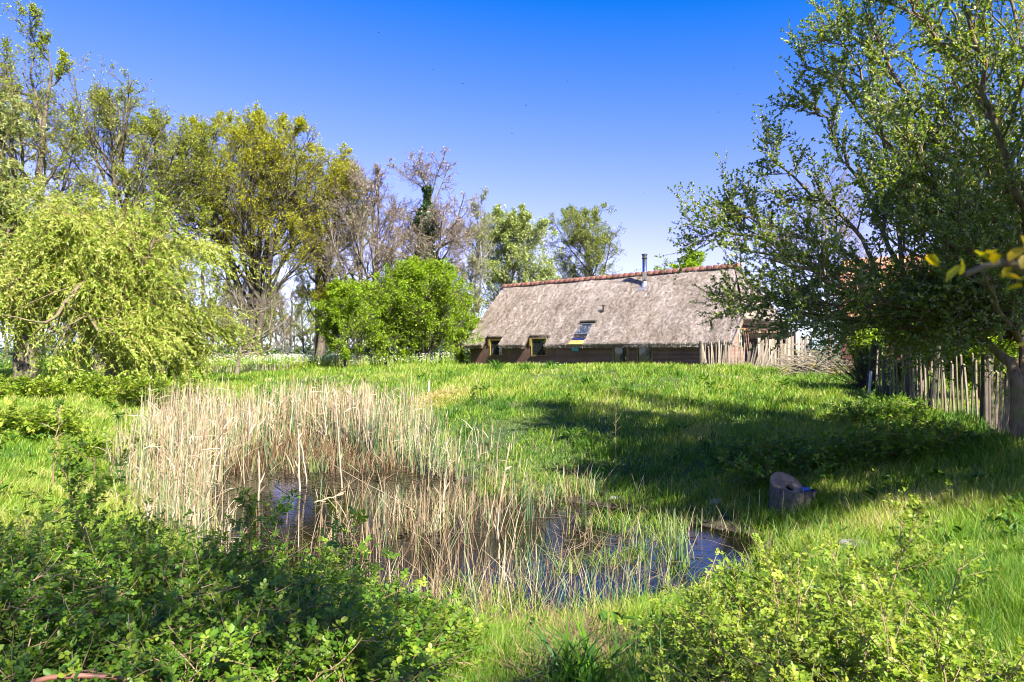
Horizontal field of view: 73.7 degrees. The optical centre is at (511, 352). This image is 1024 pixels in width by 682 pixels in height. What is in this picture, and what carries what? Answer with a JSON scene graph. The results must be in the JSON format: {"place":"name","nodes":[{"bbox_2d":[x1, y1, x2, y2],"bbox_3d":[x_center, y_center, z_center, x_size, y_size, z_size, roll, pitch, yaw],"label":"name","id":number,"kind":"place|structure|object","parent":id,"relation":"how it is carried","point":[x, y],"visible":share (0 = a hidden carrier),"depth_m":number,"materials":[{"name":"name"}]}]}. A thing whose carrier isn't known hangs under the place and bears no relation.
{"place":"outdoors","nodes":[
{"label":"outdoors","id":0,"kind":"place"},
{"bbox_2d":[204,443,763,616],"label":"pond water","id":1,"kind":"structure","parent":0,"point":[302,514],"depth_m":9.72,"materials":[{"name":"liquid"}]},
{"bbox_2d":[257,449,265,500],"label":"cattail stalk","id":2,"kind":"object","parent":1,"relation":"on","point":[259,481],"visible":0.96,"depth_m":12.00,"materials":[{"name":"plant"}]},
{"bbox_2d":[294,429,301,490],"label":"cattail stalk","id":3,"kind":"object","parent":1,"relation":"on","point":[298,467],"visible":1,"depth_m":12.83,"materials":[{"name":"plant"}]},
{"bbox_2d":[305,446,322,472],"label":"iris tuft","id":4,"kind":"object","parent":1,"relation":"on","point":[312,468],"visible":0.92,"depth_m":14.79,"materials":[{"name":"green plant"}]},
{"bbox_2d":[334,408,342,489],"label":"cattail stalk","id":5,"kind":"object","parent":1,"relation":"on","point":[339,451],"visible":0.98,"depth_m":12.96,"materials":[{"name":"plant"}]},
{"bbox_2d":[422,381,429,482],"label":"cattail stalk","id":6,"kind":"object","parent":1,"relation":"on","point":[428,389],"visible":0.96,"depth_m":13.44,"materials":[{"name":"plant"}]},
{"bbox_2d":[97,368,822,617],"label":"dry reeds","id":7,"kind":"object","parent":1,"relation":"on","point":[163,435],"visible":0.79,"depth_m":13.49,"materials":[{"name":"plant"}]},
{"bbox_2d":[104,373,826,618],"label":"young reeds","id":8,"kind":"object","parent":1,"relation":"on","point":[384,446],"visible":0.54,"depth_m":13.31,"materials":[{"name":"green plant"}]},
{"bbox_2d":[157,433,819,681],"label":"pond litter","id":9,"kind":"object","parent":1,"relation":"on","point":[586,624],"visible":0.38,"depth_m":8.13,"materials":[{"name":"plant"}]},
{"bbox_2d":[493,506,499,559],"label":"cattail stalk","id":10,"kind":"object","parent":1,"relation":"on","point":[498,511],"visible":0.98,"depth_m":8.59,"materials":[{"name":"plant"}]},
{"bbox_2d":[498,443,511,508],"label":"cattail stalk","id":11,"kind":"object","parent":1,"relation":"on","point":[504,478],"visible":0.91,"depth_m":11.30,"materials":[{"name":"plant"}]},
{"bbox_2d":[525,482,540,520],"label":"sedge tuft","id":12,"kind":"object","parent":1,"relation":"on","point":[527,514],"visible":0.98,"depth_m":10.70,"materials":[{"name":"green plant"}]},
{"bbox_2d":[642,514,693,562],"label":"sedge tuft","id":13,"kind":"object","parent":1,"relation":"on","point":[676,553],"visible":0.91,"depth_m":8.63,"materials":[{"name":"green plant"}]},
{"bbox_2d":[0,353,1023,681],"bbox_3d":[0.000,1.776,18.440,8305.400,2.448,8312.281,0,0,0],"label":"ground","id":14,"kind":"structure","parent":0,"point":[570,473],"depth_m":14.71,"materials":[{"name":"plant"}]},
{"bbox_2d":[0,370,67,400],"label":"bramble bush","id":15,"kind":"object","parent":14,"relation":"on","point":[14,387],"visible":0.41,"depth_m":20.57,"materials":[{"name":"green plant"}]},
{"bbox_2d":[0,397,91,439],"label":"bramble bush","id":16,"kind":"object","parent":14,"relation":"on","point":[29,424],"visible":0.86,"depth_m":13.92,"materials":[{"name":"green plant"}]},
{"bbox_2d":[0,0,103,378],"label":"tall tree","id":17,"kind":"object","parent":14,"relation":"on","point":[21,365],"visible":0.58,"depth_m":31.91,"materials":[{"name":"green plant"}]},
{"bbox_2d":[0,78,104,343],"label":"weeping willow","id":18,"kind":"object","parent":14,"relation":"on","point":[5,191],"visible":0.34,"depth_m":29.05,"materials":[{"name":"green plant"}]},
{"bbox_2d":[36,396,71,483],"bbox_3d":[-6.359,1.385,9.491,0.305,1.564,0.344,0,0,32],"label":"sapling","id":19,"kind":"object","parent":14,"relation":"on","point":[57,403],"visible":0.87,"depth_m":9.49,"materials":[{"name":"plant"}]},
{"bbox_2d":[22,369,132,401],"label":"bramble bush","id":20,"kind":"object","parent":14,"relation":"on","point":[97,386],"visible":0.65,"depth_m":20.53,"materials":[{"name":"green plant"}]},
{"bbox_2d":[0,462,166,598],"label":"rose bush","id":21,"kind":"object","parent":14,"relation":"on","point":[12,523],"visible":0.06,"depth_m":4.97,"materials":[{"name":"green plant"}]},
{"bbox_2d":[32,51,187,374],"bbox_3d":[-20.060,-6.711,34.191,6.628,16.367,5.781,0,0,0],"label":"tall tree","id":22,"kind":"object","parent":14,"relation":"on","point":[99,98],"visible":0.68,"depth_m":33.70,"materials":[{"name":"green plant"}]},
{"bbox_2d":[0,498,220,650],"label":"rose bush","id":23,"kind":"object","parent":14,"relation":"on","point":[74,556],"visible":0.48,"depth_m":4.07,"materials":[{"name":"green plant"}]},
{"bbox_2d":[65,423,161,466],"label":"bramble bush","id":24,"kind":"object","parent":14,"relation":"on","point":[93,444],"visible":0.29,"depth_m":13.58,"materials":[{"name":"green plant"}]},
{"bbox_2d":[0,169,273,383],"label":"weeping willow","id":25,"kind":"object","parent":14,"relation":"on","point":[81,274],"visible":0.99,"depth_m":23.48,"materials":[{"name":"green plant"}]},
{"bbox_2d":[0,527,290,681],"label":"rose bush","id":26,"kind":"object","parent":14,"relation":"on","point":[81,598],"visible":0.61,"depth_m":3.15,"materials":[{"name":"green plant"}]},
{"bbox_2d":[0,433,296,624],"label":"rose bush","id":27,"kind":"object","parent":14,"relation":"on","point":[89,496],"visible":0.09,"depth_m":4.42,"materials":[{"name":"green plant"}]},
{"bbox_2d":[103,368,218,407],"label":"bramble bush","id":28,"kind":"object","parent":14,"relation":"on","point":[129,387],"visible":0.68,"depth_m":19.62,"materials":[{"name":"green plant"}]},
{"bbox_2d":[90,105,242,371],"bbox_3d":[-18.639,-5.954,36.946,6.932,14.831,7.992,0,0,0],"label":"leaning tree","id":29,"kind":"object","parent":14,"relation":"on","point":[165,173],"visible":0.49,"depth_m":36.74,"materials":[{"name":"green plant"}]},
{"bbox_2d":[0,508,345,679],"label":"rose bush","id":30,"kind":"object","parent":14,"relation":"on","point":[173,557],"visible":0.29,"depth_m":4.03,"materials":[{"name":"green plant"}]},
{"bbox_2d":[168,146,230,361],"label":"slender tree","id":31,"kind":"object","parent":14,"relation":"on","point":[202,276],"visible":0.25,"depth_m":41.58,"materials":[{"name":"green plant"}]},
{"bbox_2d":[0,561,413,681],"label":"rose bush","id":32,"kind":"object","parent":14,"relation":"on","point":[230,653],"visible":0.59,"depth_m":3.03,"materials":[{"name":"green plant"}]},
{"bbox_2d":[25,673,125,681],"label":"fallen cane","id":33,"kind":"object","parent":32,"relation":"on","point":[70,676],"visible":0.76,"depth_m":2.61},
{"bbox_2d":[197,267,235,355],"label":"woodland tree","id":34,"kind":"object","parent":14,"relation":"on","point":[210,305],"visible":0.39,"depth_m":59.99,"materials":[{"name":"brown plant"}]},
{"bbox_2d":[215,280,236,351],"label":"woodland tree","id":35,"kind":"object","parent":14,"relation":"on","point":[225,312],"visible":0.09,"depth_m":73.77,"materials":[{"name":"brown plant"}]},
{"bbox_2d":[218,272,248,353],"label":"woodland tree","id":36,"kind":"object","parent":14,"relation":"on","point":[231,304],"visible":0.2,"depth_m":66.07,"materials":[{"name":"brown plant"}]},
{"bbox_2d":[89,481,379,625],"bbox_3d":[-1.955,1.681,4.884,2.302,1.621,2.262,0,0,0],"label":"rose bush","id":37,"kind":"object","parent":14,"relation":"on","point":[281,507],"visible":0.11,"depth_m":4.76,"materials":[{"name":"green plant"}]},
{"bbox_2d":[0,342,470,369],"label":"wood undergrowth","id":38,"kind":"object","parent":14,"relation":"on","point":[6,365],"visible":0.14,"depth_m":51.12,"materials":[{"name":"green plant"}]},
{"bbox_2d":[194,281,309,374],"bbox_3d":[-13.039,-1.142,33.347,3.834,5.097,5.717,0,0,32],"label":"dead tree","id":39,"kind":"object","parent":14,"relation":"on","point":[272,304],"visible":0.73,"depth_m":33.52,"materials":[{"name":"brown plant"}]},
{"bbox_2d":[201,362,303,373],"bbox_3d":[-13.894,0.873,36.960,5.429,0.767,0.127,0,0,-22],"label":"paling fence","id":40,"kind":"object","parent":14,"relation":"on","point":[254,365],"visible":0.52,"depth_m":36.81,"materials":[{"name":"wood"}]},
{"bbox_2d":[146,100,359,358],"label":"oak tree","id":41,"kind":"object","parent":14,"relation":"on","point":[262,154],"visible":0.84,"depth_m":42.08,"materials":[{"name":"green plant"}]},
{"bbox_2d":[39,548,467,681],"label":"rose bush","id":42,"kind":"object","parent":14,"relation":"on","point":[442,656],"visible":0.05,"depth_m":4.03,"materials":[{"name":"green plant"}]},
{"bbox_2d":[49,565,463,681],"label":"rose bush","id":43,"kind":"object","parent":14,"relation":"on","point":[342,656],"visible":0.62,"depth_m":3.04,"materials":[{"name":"green plant"}]},
{"bbox_2d":[248,271,287,357],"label":"woodland tree","id":44,"kind":"object","parent":14,"relation":"on","point":[281,320],"visible":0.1,"depth_m":61.79,"materials":[{"name":"brown plant"}]},
{"bbox_2d":[262,281,296,350],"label":"woodland tree","id":45,"kind":"object","parent":14,"relation":"on","point":[275,336],"visible":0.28,"depth_m":77.86,"materials":[{"name":"brown plant"}]},
{"bbox_2d":[273,281,300,354],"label":"woodland tree","id":46,"kind":"object","parent":14,"relation":"on","point":[293,293],"visible":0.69,"depth_m":64.32,"materials":[{"name":"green plant"}]},
{"bbox_2d":[287,300,310,351],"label":"woodland tree","id":47,"kind":"object","parent":14,"relation":"on","point":[299,322],"visible":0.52,"depth_m":95.94,"materials":[{"name":"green plant"}]},
{"bbox_2d":[291,292,314,357],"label":"woodland tree","id":48,"kind":"object","parent":14,"relation":"on","point":[298,329],"visible":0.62,"depth_m":71.96,"materials":[{"name":"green plant"}]},
{"bbox_2d":[298,312,314,354],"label":"woodland tree","id":49,"kind":"object","parent":14,"relation":"on","point":[308,318],"visible":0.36,"depth_m":103.87,"materials":[{"name":"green plant"}]},
{"bbox_2d":[178,351,461,372],"bbox_3d":[-11.650,0.548,39.839,17.822,1.355,6.452,0,0,0],"label":"cow parsley","id":50,"kind":"object","parent":14,"relation":"on","point":[311,363],"depth_m":37.96,"materials":[{"name":"plant"}]},
{"bbox_2d":[266,139,376,358],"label":"oak tree","id":51,"kind":"object","parent":14,"relation":"on","point":[318,292],"visible":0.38,"depth_m":45.36,"materials":[{"name":"green plant"}]},
{"bbox_2d":[302,260,341,354],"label":"woodland tree","id":52,"kind":"object","parent":14,"relation":"on","point":[326,345],"visible":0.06,"depth_m":65.18,"materials":[{"name":"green plant"}]},
{"bbox_2d":[232,557,441,647],"bbox_3d":[-1.365,1.966,4.642,1.913,1.026,1.719,0,0,41],"label":"rose bush","id":53,"kind":"object","parent":14,"relation":"on","point":[378,585],"depth_m":4.99,"materials":[{"name":"green plant"}]},
{"bbox_2d":[308,274,382,366],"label":"hazel bush","id":54,"kind":"object","parent":14,"relation":"on","point":[340,312],"visible":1,"depth_m":36.58,"materials":[{"name":"green plant"}]},
{"bbox_2d":[220,502,495,681],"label":"rose bush","id":55,"kind":"object","parent":14,"relation":"on","point":[416,647],"visible":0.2,"depth_m":3.58,"materials":[{"name":"green plant"}]},
{"bbox_2d":[303,158,414,359],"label":"bare tree","id":56,"kind":"object","parent":14,"relation":"on","point":[362,227],"visible":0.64,"depth_m":43.13,"materials":[{"name":"brown plant"}]},
{"bbox_2d":[345,290,432,365],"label":"hazel bush","id":57,"kind":"object","parent":14,"relation":"on","point":[374,345],"visible":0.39,"depth_m":38.49,"materials":[{"name":"green plant"}]},
{"bbox_2d":[0,333,840,355],"bbox_3d":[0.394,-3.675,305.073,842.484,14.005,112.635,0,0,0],"label":"distant treeline","id":58,"kind":"object","parent":14,"relation":"on","point":[10,352],"visible":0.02,"depth_m":277.77,"materials":[{"name":"plant"}]},
{"bbox_2d":[357,255,484,363],"bbox_3d":[-5.368,-2.232,40.268,7.560,7.118,7.329,0,0,0],"label":"hazel bush","id":59,"kind":"object","parent":14,"relation":"on","point":[414,288],"visible":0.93,"depth_m":38.75,"materials":[{"name":"green plant"}]},
{"bbox_2d":[368,144,480,356],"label":"ivy tree","id":60,"kind":"object","parent":14,"relation":"on","point":[427,231],"visible":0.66,"depth_m":42.48,"materials":[{"name":"brown plant"}]},
{"bbox_2d":[325,567,524,674],"bbox_3d":[-0.754,2.001,4.292,1.306,1.156,1.478,0,0,25],"label":"rose bush","id":61,"kind":"object","parent":14,"relation":"on","point":[474,628],"visible":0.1,"depth_m":4.37,"materials":[{"name":"green plant"}]},
{"bbox_2d":[444,292,481,364],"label":"hazel bush","id":62,"kind":"object","parent":14,"relation":"on","point":[460,355],"visible":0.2,"depth_m":45.60,"materials":[{"name":"green plant"}]},
{"bbox_2d":[441,185,497,322],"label":"bare tree","id":63,"kind":"object","parent":14,"relation":"on","point":[482,224],"visible":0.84,"depth_m":46.23,"materials":[{"name":"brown wood"}]},
{"bbox_2d":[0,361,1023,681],"bbox_3d":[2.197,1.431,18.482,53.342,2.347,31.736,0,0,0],"label":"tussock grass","id":64,"kind":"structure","parent":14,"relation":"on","point":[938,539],"depth_m":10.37,"materials":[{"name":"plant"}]},
{"bbox_2d":[0,362,1023,631],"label":"meadow weeds","id":65,"kind":"object","parent":14,"relation":"on","point":[872,496],"visible":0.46,"depth_m":9.41,"materials":[{"name":"green plant"}]},
{"bbox_2d":[461,203,565,317],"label":"whitebeam tree","id":66,"kind":"object","parent":14,"relation":"on","point":[514,229],"visible":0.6,"depth_m":50.73,"materials":[{"name":"green plant"}]},
{"bbox_2d":[512,599,654,681],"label":"dock tuft","id":67,"kind":"object","parent":14,"relation":"on","point":[590,665],"visible":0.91,"depth_m":3.73,"materials":[{"name":"green plant"}]},
{"bbox_2d":[534,201,640,278],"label":"birch tree","id":68,"kind":"object","parent":14,"relation":"on","point":[590,244],"visible":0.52,"depth_m":54.45,"materials":[{"name":"green plant"}]},
{"bbox_2d":[611,380,623,456],"bbox_3d":[2.127,1.579,13.813,0.272,2.079,0.351,0,0,0],"label":"sapling","id":69,"kind":"object","parent":14,"relation":"on","point":[617,403],"visible":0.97,"depth_m":13.80,"materials":[{"name":"plant"}]},
{"bbox_2d":[463,254,788,365],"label":"thatched house","id":70,"kind":"structure","parent":14,"relation":"on","point":[644,315],"depth_m":38.81,"materials":[{"name":"beige plant"}]},
{"bbox_2d":[488,339,502,356],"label":"window","id":71,"kind":"structure","parent":70,"relation":"in","point":[494,351],"depth_m":43.50,"materials":[{"name":"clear glass"}]},
{"bbox_2d":[529,338,547,356],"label":"window","id":72,"kind":"structure","parent":70,"relation":"in","point":[538,349],"depth_m":41.05,"materials":[{"name":"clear glass"}]},
{"bbox_2d":[613,347,627,363],"bbox_3d":[5.913,0.245,37.113,1.010,1.610,0.160,0,0,42],"label":"window","id":73,"kind":"structure","parent":70,"relation":"in","point":[620,355],"depth_m":37.15,"materials":[{"name":"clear glass"}]},
{"bbox_2d":[637,347,652,363],"bbox_3d":[7.051,0.245,36.112,0.940,1.610,0.120,0,0,42],"label":"window","id":74,"kind":"structure","parent":70,"relation":"in","point":[644,354],"depth_m":36.11,"materials":[{"name":"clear glass"}]},
{"bbox_2d":[738,328,743,347],"bbox_3d":[11.450,-0.750,34.181,0.080,1.000,0.650,0,0,42],"label":"window","id":75,"kind":"structure","parent":70,"relation":"in","point":[741,334],"depth_m":34.25,"materials":[{"name":"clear glass"}]},
{"bbox_2d":[436,466,866,624],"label":"water grass","id":76,"kind":"structure","parent":14,"relation":"on","point":[817,502],"depth_m":9.84,"materials":[{"name":"plant"}]},
{"bbox_2d":[654,248,707,269],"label":"tree","id":77,"kind":"object","parent":14,"relation":"on","point":[695,258],"visible":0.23,"depth_m":50.65,"materials":[{"name":"green plant"}]},
{"bbox_2d":[616,532,849,680],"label":"rose bush","id":78,"kind":"object","parent":14,"relation":"on","point":[705,601],"visible":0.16,"depth_m":4.04,"materials":[{"name":"green plant"}]},
{"bbox_2d":[699,340,785,369],"bbox_3d":[9.437,0.182,28.013,3.406,1.504,0.296,0,0,18],"label":"paling fence","id":79,"kind":"object","parent":14,"relation":"on","point":[702,355],"visible":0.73,"depth_m":28.09,"materials":[{"name":"wood"}]},
{"bbox_2d":[600,552,913,681],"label":"rose bush","id":80,"kind":"object","parent":14,"relation":"on","point":[711,625],"visible":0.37,"depth_m":3.36,"materials":[{"name":"green plant"}]},
{"bbox_2d":[709,426,819,469],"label":"bramble bush","id":81,"kind":"object","parent":14,"relation":"on","point":[742,449],"visible":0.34,"depth_m":12.30,"materials":[{"name":"green plant"}]},
{"bbox_2d":[743,319,808,366],"bbox_3d":[13.119,-0.390,33.819,2.700,2.580,1.700,0,0,43],"label":"lean to shed","id":82,"kind":"object","parent":14,"relation":"on","point":[754,337],"visible":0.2,"depth_m":33.83,"materials":[{"name":"wood"}]},
{"bbox_2d":[641,531,918,656],"bbox_3d":[1.832,1.806,4.523,1.948,1.350,1.793,0,0,0],"label":"rose bush","id":83,"kind":"object","parent":14,"relation":"on","point":[737,583],"visible":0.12,"depth_m":4.51,"materials":[{"name":"green plant"}]},
{"bbox_2d":[758,336,811,365],"bbox_3d":[12.387,0.059,31.020,2.500,1.688,0.079,0,0,0],"label":"board fence","id":84,"kind":"object","parent":14,"relation":"on","point":[788,341],"visible":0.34,"depth_m":30.99,"materials":[{"name":"wood"}]},
{"bbox_2d":[767,483,816,519],"bbox_3d":[4.151,2.334,10.193,0.651,0.707,0.655,5,3,0],"label":"well ring","id":85,"kind":"object","parent":14,"relation":"on","point":[775,495],"visible":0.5,"depth_m":9.93,"materials":[{"name":"concrete"}]},
{"bbox_2d":[770,472,802,492],"bbox_3d":[4.102,1.970,10.206,0.490,0.050,0.490,16,34,0],"label":"concrete disc","id":86,"kind":"object","parent":85,"relation":"on","point":[782,480],"visible":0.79,"depth_m":10.21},
{"bbox_2d":[713,433,874,493],"bbox_3d":[4.513,1.975,11.284,2.494,1.208,2.055,0,0,-35],"label":"bramble bush","id":87,"kind":"object","parent":14,"relation":"on","point":[758,473],"visible":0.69,"depth_m":11.19,"materials":[{"name":"green plant"}]},
{"bbox_2d":[761,343,853,375],"bbox_3d":[10.906,0.360,24.429,3.997,1.896,2.893,0,0,-13],"label":"brushwood pile","id":88,"kind":"object","parent":14,"relation":"on","point":[811,364],"visible":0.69,"depth_m":24.35,"materials":[{"name":"brown plant"}]},
{"bbox_2d":[759,418,902,480],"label":"bramble bush","id":89,"kind":"object","parent":14,"relation":"on","point":[839,440],"visible":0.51,"depth_m":11.15,"materials":[{"name":"green plant"}]},
{"bbox_2d":[653,0,1023,443],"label":"sallow tree","id":90,"kind":"object","parent":14,"relation":"on","point":[977,309],"visible":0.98,"depth_m":10.32,"materials":[{"name":"green plant"}]},
{"bbox_2d":[654,561,1022,681],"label":"rose bush","id":91,"kind":"object","parent":14,"relation":"on","point":[841,672],"visible":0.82,"depth_m":2.89,"materials":[{"name":"green plant"}]},
{"bbox_2d":[787,165,894,363],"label":"bare tree","id":92,"kind":"object","parent":14,"relation":"on","point":[847,235],"visible":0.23,"depth_m":61.29,"materials":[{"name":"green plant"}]},
{"bbox_2d":[664,539,1023,681],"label":"rose bush","id":93,"kind":"object","parent":14,"relation":"on","point":[829,634],"visible":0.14,"depth_m":3.65,"materials":[{"name":"green plant"}]},
{"bbox_2d":[803,332,902,387],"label":"bare shrub","id":94,"kind":"object","parent":14,"relation":"on","point":[862,382],"visible":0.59,"depth_m":18.76,"materials":[{"name":"brown plant"}]},
{"bbox_2d":[699,570,1023,681],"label":"rose bush","id":95,"kind":"object","parent":14,"relation":"on","point":[1011,669],"visible":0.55,"depth_m":2.99,"materials":[{"name":"green plant"}]},
{"bbox_2d":[840,325,888,383],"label":"garden shrub","id":96,"kind":"object","parent":14,"relation":"on","point":[864,342],"visible":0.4,"depth_m":19.13,"materials":[{"name":"green plant"}]},
{"bbox_2d":[791,507,949,634],"bbox_3d":[2.462,1.682,4.702,1.315,1.307,1.136,0,0,28],"label":"rose bush","id":97,"kind":"object","parent":14,"relation":"on","point":[835,564],"visible":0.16,"depth_m":4.68,"materials":[{"name":"green plant"}]},
{"bbox_2d":[819,386,940,425],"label":"bramble bush","id":98,"kind":"object","parent":14,"relation":"on","point":[876,408],"visible":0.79,"depth_m":13.89,"materials":[{"name":"green plant"}]},
{"bbox_2d":[836,479,969,579],"bbox_3d":[3.107,1.505,5.489,1.010,1.032,0.834,0,0,36],"label":"rose bush","id":99,"kind":"object","parent":14,"relation":"on","point":[921,509],"visible":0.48,"depth_m":5.51,"materials":[{"name":"green plant"}]},
{"bbox_2d":[876,320,940,392],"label":"lilac bush","id":100,"kind":"object","parent":14,"relation":"on","point":[899,374],"visible":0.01,"depth_m":17.35,"materials":[{"name":"green plant"}]},
{"bbox_2d":[842,406,989,464],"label":"bramble bush","id":101,"kind":"object","parent":14,"relation":"on","point":[924,436],"visible":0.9,"depth_m":10.69,"materials":[{"name":"green plant"}]},
{"bbox_2d":[820,535,1016,681],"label":"rose bush","id":102,"kind":"object","parent":14,"relation":"on","point":[941,602],"visible":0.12,"depth_m":3.75,"materials":[{"name":"green plant"}]},
{"bbox_2d":[840,254,1018,369],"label":"brick barn","id":103,"kind":"structure","parent":14,"relation":"on","point":[878,260],"depth_m":30.44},
{"bbox_2d":[865,344,1015,433],"bbox_3d":[8.854,0.680,14.173,0.760,1.838,8.552,0,0,13],"label":"paling fence","id":104,"kind":"object","parent":14,"relation":"on","point":[989,410],"visible":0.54,"depth_m":13.77,"materials":[{"name":"wood"}]},
{"bbox_2d":[925,317,1018,398],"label":"garden shrub","id":105,"kind":"object","parent":14,"relation":"on","point":[971,350],"visible":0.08,"depth_m":15.19,"materials":[{"name":"green plant"}]},
{"bbox_2d":[925,236,1023,346],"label":"young oak","id":106,"kind":"object","parent":14,"relation":"on","point":[1009,264],"visible":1,"depth_m":0.63,"materials":[{"name":"yellow plant"}]},
{"bbox_2d":[0,0,1023,352],"label":"sky","id":107,"kind":"structure","parent":0,"point":[623,100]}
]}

